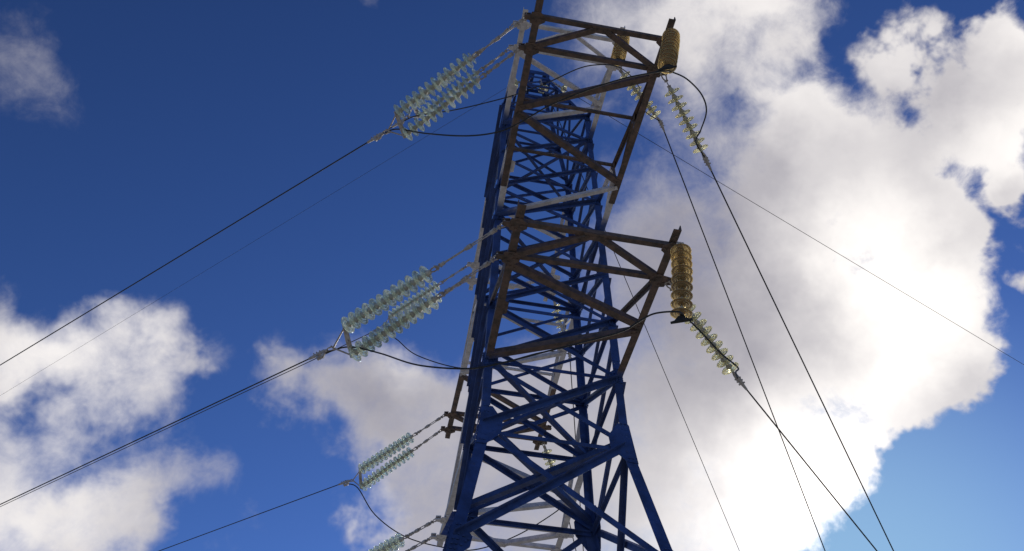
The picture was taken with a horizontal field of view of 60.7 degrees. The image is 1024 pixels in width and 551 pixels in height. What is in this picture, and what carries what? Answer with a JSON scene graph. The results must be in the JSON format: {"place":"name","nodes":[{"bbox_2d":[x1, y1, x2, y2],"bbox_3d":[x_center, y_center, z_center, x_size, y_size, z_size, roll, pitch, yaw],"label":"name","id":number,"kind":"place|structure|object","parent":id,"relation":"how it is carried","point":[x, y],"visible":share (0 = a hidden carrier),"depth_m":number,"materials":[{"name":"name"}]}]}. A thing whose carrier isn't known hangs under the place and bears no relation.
{"place":"outdoors","nodes":[
{"label":"outdoors","id":0,"kind":"place"},
{"bbox_2d":[0,0,1023,550],"label":"sky","id":1,"kind":"structure","parent":0,"point":[889,134],"materials":[{"name":"blue"}]},
{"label":"dead end clamp","id":2,"kind":"object","parent":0,"visible":0},
{"bbox_2d":[0,333,368,506],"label":"conductor","id":3,"kind":"object","parent":2,"relation":"attached to","point":[180,422],"visible":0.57,"depth_m":24.83,"materials":[{"name":"metal"}]},
{"bbox_2d":[394,338,568,367],"bbox_3d":[-0.949,1.715,20.709,4.681,1.404,0.406,2,-50,0],"label":"jumper cable","id":4,"kind":"object","parent":2,"relation":"attached to","point":[441,363],"visible":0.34,"depth_m":20.48,"materials":[{"name":"metal"}]},
{"label":"ground","id":5,"kind":"structure","parent":0,"visible":0},
{"bbox_2d":[431,0,681,550],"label":"lattice pylon","id":6,"kind":"object","parent":5,"relation":"on","point":[461,525],"visible":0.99,"depth_m":13.64,"materials":[{"name":"blue metal"}]},
{"bbox_2d":[359,429,441,490],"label":"insulator string","id":7,"kind":"object","parent":6,"relation":"attached to","point":[372,479],"visible":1,"depth_m":19.46,"materials":[{"name":"clear glass"}]},
{"bbox_2d":[353,470,361,488],"bbox_3d":[-3.454,4.560,19.618,0.263,0.214,0.521,9,-50,-6],"label":"yoke plate","id":8,"kind":"object","parent":7,"relation":"attached to","point":[360,476],"visible":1,"depth_m":19.63,"materials":[{"name":"grey metal"}]},
{"bbox_2d":[338,479,352,486],"bbox_3d":[-3.780,4.726,19.866,0.459,0.162,0.090,-28,-56,23],"label":"dead end clamp","id":9,"kind":"object","parent":8,"relation":"attached to","point":[345,483],"visible":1,"depth_m":19.84,"materials":[{"name":"grey metal"}]},
{"bbox_2d":[159,485,337,550],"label":"conductor","id":10,"kind":"object","parent":9,"relation":"attached to","point":[250,517],"visible":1,"depth_m":21.35,"materials":[{"name":"metal"}]},
{"bbox_2d":[349,483,558,550],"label":"jumper cable","id":11,"kind":"object","parent":9,"relation":"hanging from","point":[436,545],"visible":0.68,"depth_m":18.62,"materials":[{"name":"metal"}]},
{"bbox_2d":[358,414,444,473],"bbox_3d":[-2.404,3.707,19.150,2.487,0.509,0.267,-30,-57,24],"label":"insulator string","id":12,"kind":"object","parent":6,"relation":"attached to","point":[385,453],"visible":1,"depth_m":19.25,"materials":[{"name":"clear glass"}]},
{"bbox_2d":[368,517,436,550],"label":"insulator string","id":13,"kind":"object","parent":6,"relation":"attached to","point":[396,542],"visible":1,"depth_m":15.50,"materials":[{"name":"clear glass"}]},
{"bbox_2d":[394,535,432,550],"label":"insulator string","id":14,"kind":"object","parent":6,"relation":"attached to","point":[422,542],"visible":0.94,"depth_m":15.69,"materials":[{"name":"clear glass"}]},
{"bbox_2d":[348,253,497,361],"bbox_3d":[-1.200,0.462,11.758,2.608,0.449,0.267,-30,-56,24],"label":"insulator string","id":15,"kind":"object","parent":6,"relation":"attached to","point":[374,339],"visible":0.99,"depth_m":11.88,"materials":[{"name":"clear glass"}]},
{"bbox_2d":[341,220,505,332],"bbox_3d":[-1.184,0.043,11.515,2.814,0.355,0.268,-29,-56,24],"label":"insulator string","id":16,"kind":"object","parent":6,"relation":"attached to","point":[366,312],"visible":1,"depth_m":11.68,"materials":[{"name":"clear glass"}]},
{"bbox_2d":[333,326,351,357],"bbox_3d":[-2.389,0.924,12.144,0.313,0.194,0.509,-7,-50,7],"label":"yoke plate","id":17,"kind":"object","parent":16,"relation":"attached to","point":[347,339],"visible":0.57,"depth_m":12.13,"materials":[{"name":"grey metal"}]},
{"bbox_2d":[309,345,334,360],"bbox_3d":[-2.699,1.122,12.350,0.488,0.159,0.090,-28,-56,23],"label":"dead end clamp","id":18,"kind":"object","parent":17,"relation":"attached to","point":[319,355],"visible":1,"depth_m":12.32,"materials":[{"name":"grey metal"}]},
{"bbox_2d":[0,358,308,504],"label":"conductor","id":19,"kind":"object","parent":18,"relation":"attached to","point":[160,429],"visible":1,"depth_m":14.02,"materials":[{"name":"metal"}]},
{"bbox_2d":[325,311,738,378],"bbox_3d":[0.184,0.781,11.146,5.789,1.336,2.024,0,-50,1],"label":"jumper cable","id":20,"kind":"object","parent":17,"relation":"attached to","point":[693,324],"visible":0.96,"depth_m":10.62,"materials":[{"name":"metal"}]},
{"bbox_2d":[388,264,468,317],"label":"insulator string","id":21,"kind":"object","parent":6,"relation":"attached to","point":[414,298],"visible":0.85,"depth_m":20.72,"materials":[{"name":"clear glass"}]},
{"bbox_2d":[404,282,464,321],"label":"insulator string","id":22,"kind":"object","parent":6,"relation":"attached to","point":[440,299],"visible":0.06,"depth_m":20.81,"materials":[{"name":"clear glass"}]},
{"bbox_2d":[394,13,526,118],"bbox_3d":[-0.802,-3.204,13.449,2.622,0.345,0.268,-30,-56,24],"label":"insulator string","id":23,"kind":"object","parent":6,"relation":"attached to","point":[417,98],"visible":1,"depth_m":13.57,"materials":[{"name":"clear glass"}]},
{"bbox_2d":[388,111,406,138],"bbox_3d":[-1.900,-2.393,14.043,0.307,0.166,0.450,-13,-51,12],"label":"yoke plate","id":24,"kind":"object","parent":23,"relation":"attached to","point":[399,121],"visible":0.93,"depth_m":14.03,"materials":[{"name":"grey metal"}]},
{"bbox_2d":[367,129,389,142],"bbox_3d":[-2.191,-2.256,14.269,0.471,0.163,0.090,-28,-56,23],"label":"dead end clamp","id":25,"kind":"object","parent":24,"relation":"attached to","point":[377,137],"visible":1,"depth_m":14.23,"materials":[{"name":"grey metal"}]},
{"bbox_2d":[0,142,366,364],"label":"conductor","id":26,"kind":"object","parent":25,"relation":"attached to","point":[192,248],"visible":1,"depth_m":16.39,"materials":[{"name":"metal"}]},
{"bbox_2d":[402,44,520,140],"bbox_3d":[-0.791,-2.842,13.668,2.374,0.416,0.268,-30,-57,24],"label":"insulator string","id":27,"kind":"object","parent":6,"relation":"attached to","point":[438,110],"visible":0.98,"depth_m":13.74,"materials":[{"name":"clear glass"}]},
{"bbox_2d":[417,45,509,117],"bbox_3d":[-0.945,-3.757,17.118,2.339,0.388,0.268,-30,-57,24],"label":"insulator string","id":28,"kind":"object","parent":6,"relation":"attached to","point":[458,82],"visible":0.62,"depth_m":17.14,"materials":[{"name":"clear glass"}]},
{"bbox_2d":[408,108,419,118],"bbox_3d":[-1.980,-3.266,17.345,0.229,0.269,0.479,-5,-50,5],"label":"yoke plate","id":29,"kind":"object","parent":28,"relation":"attached to","point":[416,111],"visible":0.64,"depth_m":17.38,"materials":[{"name":"grey metal"}]},
{"bbox_2d":[392,115,408,127],"bbox_3d":[-2.235,-3.032,17.429,0.426,0.171,0.090,-28,-56,23],"label":"dead end clamp","id":30,"kind":"object","parent":29,"relation":"attached to","point":[396,124],"visible":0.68,"depth_m":17.41,"materials":[{"name":"grey metal"}]},
{"bbox_2d":[3,127,391,362],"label":"conductor","id":31,"kind":"object","parent":30,"relation":"attached to","point":[201,242],"visible":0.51,"depth_m":20.22,"materials":[{"name":"metal"}]},
{"bbox_2d":[404,64,659,120],"bbox_3d":[0.381,-3.393,16.372,5.177,1.376,1.901,1,-50,1],"label":"jumper cable","id":32,"kind":"object","parent":30,"relation":"attached to","point":[543,84],"visible":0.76,"depth_m":16.08,"materials":[{"name":"metal"}]},
{"bbox_2d":[412,21,514,107],"bbox_3d":[-0.927,-4.014,16.745,2.507,0.536,0.267,-30,-57,24],"label":"insulator string","id":33,"kind":"object","parent":6,"relation":"attached to","point":[448,80],"visible":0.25,"depth_m":16.84,"materials":[{"name":"clear glass"}]},
{"bbox_2d":[538,79,547,92],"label":"insulator string","id":34,"kind":"object","parent":6,"relation":"hanging from","point":[546,90],"visible":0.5,"depth_m":20.95,"materials":[{"name":"clear glass"}]},
{"bbox_2d":[542,443,557,496],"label":"insulator string","id":35,"kind":"object","parent":6,"relation":"attached to","point":[550,462],"visible":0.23,"depth_m":19.37,"materials":[{"name":"clear glass"}]},
{"bbox_2d":[551,294,567,332],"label":"insulator string","id":36,"kind":"object","parent":6,"relation":"attached to","point":[557,311],"visible":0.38,"depth_m":20.76,"materials":[{"name":"clear glass"}]},
{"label":"dead end clamp","id":37,"kind":"object","parent":36,"relation":"attached to","visible":0},
{"bbox_2d":[570,363,583,550],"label":"conductor","id":38,"kind":"object","parent":37,"relation":"attached to","point":[574,427],"visible":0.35,"depth_m":20.79,"materials":[{"name":"metal"}]},
{"bbox_2d":[552,81,566,92],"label":"insulator string","id":39,"kind":"object","parent":6,"relation":"attached to","point":[563,88],"visible":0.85,"depth_m":21.18,"materials":[{"name":"clear glass"}]},
{"bbox_2d":[566,90,1023,364],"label":"earth wire","id":40,"kind":"object","parent":39,"relation":"attached to","point":[799,230],"visible":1,"depth_m":22.93,"materials":[{"name":"metal"}]},
{"bbox_2d":[611,34,629,65],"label":"insulator string","id":41,"kind":"object","parent":6,"relation":"hanging from","point":[618,51],"visible":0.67,"depth_m":15.49,"materials":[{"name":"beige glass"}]},
{"bbox_2d":[616,67,660,119],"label":"insulator string","id":42,"kind":"object","parent":6,"relation":"attached to","point":[650,103],"visible":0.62,"depth_m":17.18,"materials":[{"name":"clear glass"}]},
{"bbox_2d":[657,117,664,131],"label":"dead end clamp","id":43,"kind":"object","parent":42,"relation":"attached to","point":[661,124],"visible":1,"depth_m":17.46,"materials":[{"name":"grey metal"}]},
{"bbox_2d":[664,132,824,550],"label":"conductor","id":44,"kind":"object","parent":43,"relation":"attached to","point":[742,336],"visible":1,"depth_m":18.65,"materials":[{"name":"metal"}]},
{"bbox_2d":[548,95,739,550],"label":"earth wire","id":45,"kind":"object","parent":6,"relation":"attached to","point":[667,379],"visible":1,"depth_m":25.90,"materials":[{"name":"metal"}]},
{"bbox_2d":[658,28,679,73],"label":"insulator string","id":46,"kind":"object","parent":6,"relation":"hanging from","point":[669,48],"visible":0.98,"depth_m":12.21,"materials":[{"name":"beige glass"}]},
{"bbox_2d":[658,64,676,70],"bbox_3d":[2.119,-2.861,11.955,0.263,0.141,0.054,-6,-50,6],"label":"suspension clamp","id":47,"kind":"object","parent":46,"relation":"hanging from","point":[666,66],"visible":1,"depth_m":11.91,"materials":[{"name":"metal"}]},
{"bbox_2d":[670,241,692,318],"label":"insulator string","id":48,"kind":"object","parent":6,"relation":"hanging from","point":[681,277],"visible":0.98,"depth_m":10.57,"materials":[{"name":"orange glass"}]},
{"bbox_2d":[670,314,692,323],"bbox_3d":[1.987,0.499,10.267,0.263,0.141,0.052,-6,-50,6],"label":"suspension clamp","id":49,"kind":"object","parent":48,"relation":"hanging from","point":[681,318],"visible":0.93,"depth_m":10.22,"materials":[{"name":"metal"}]},
{"bbox_2d":[660,72,707,152],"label":"insulator string","id":50,"kind":"object","parent":6,"relation":"attached to","point":[686,120],"visible":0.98,"depth_m":13.71,"materials":[{"name":"clear glass"}]},
{"bbox_2d":[385,70,706,156],"bbox_3d":[0.478,-2.532,13.107,5.290,1.470,2.032,2,-50,0],"label":"jumper cable","id":51,"kind":"object","parent":50,"relation":"hanging from","point":[571,96],"visible":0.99,"depth_m":12.59,"materials":[{"name":"metal"}]},
{"bbox_2d":[702,152,711,170],"bbox_3d":[3.118,-1.824,13.984,0.090,0.152,0.327,-24,-55,20],"label":"dead end clamp","id":52,"kind":"object","parent":50,"relation":"attached to","point":[705,159],"visible":1,"depth_m":13.96,"materials":[{"name":"grey metal"}]},
{"bbox_2d":[711,171,893,550],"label":"conductor","id":53,"kind":"object","parent":52,"relation":"attached to","point":[801,358],"visible":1,"depth_m":14.71,"materials":[{"name":"metal"}]},
{"bbox_2d":[664,281,738,374],"bbox_3d":[2.530,0.729,11.726,0.266,0.667,1.490,-33,-58,26],"label":"insulator string","id":54,"kind":"object","parent":6,"relation":"attached to","point":[729,368],"visible":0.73,"depth_m":11.76,"materials":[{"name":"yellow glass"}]},
{"bbox_2d":[732,372,747,389],"bbox_3d":[3.113,1.438,11.945,0.090,0.125,0.335,-33,-58,26],"label":"dead end clamp","id":55,"kind":"object","parent":54,"relation":"attached to","point":[739,380],"visible":0.93,"depth_m":11.91,"materials":[{"name":"grey metal"}]},
{"bbox_2d":[746,390,876,550],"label":"conductor","id":56,"kind":"object","parent":55,"relation":"attached to","point":[811,469],"visible":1,"depth_m":12.44,"materials":[{"name":"metal"}]},
{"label":"insulator string","id":57,"kind":"object","parent":6,"relation":"attached to","visible":0},
{"bbox_2d":[0,88,505,395],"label":"earth wire","id":58,"kind":"object","parent":57,"relation":"attached to","point":[268,232],"visible":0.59,"depth_m":24.60,"materials":[{"name":"metal"}]}
]}

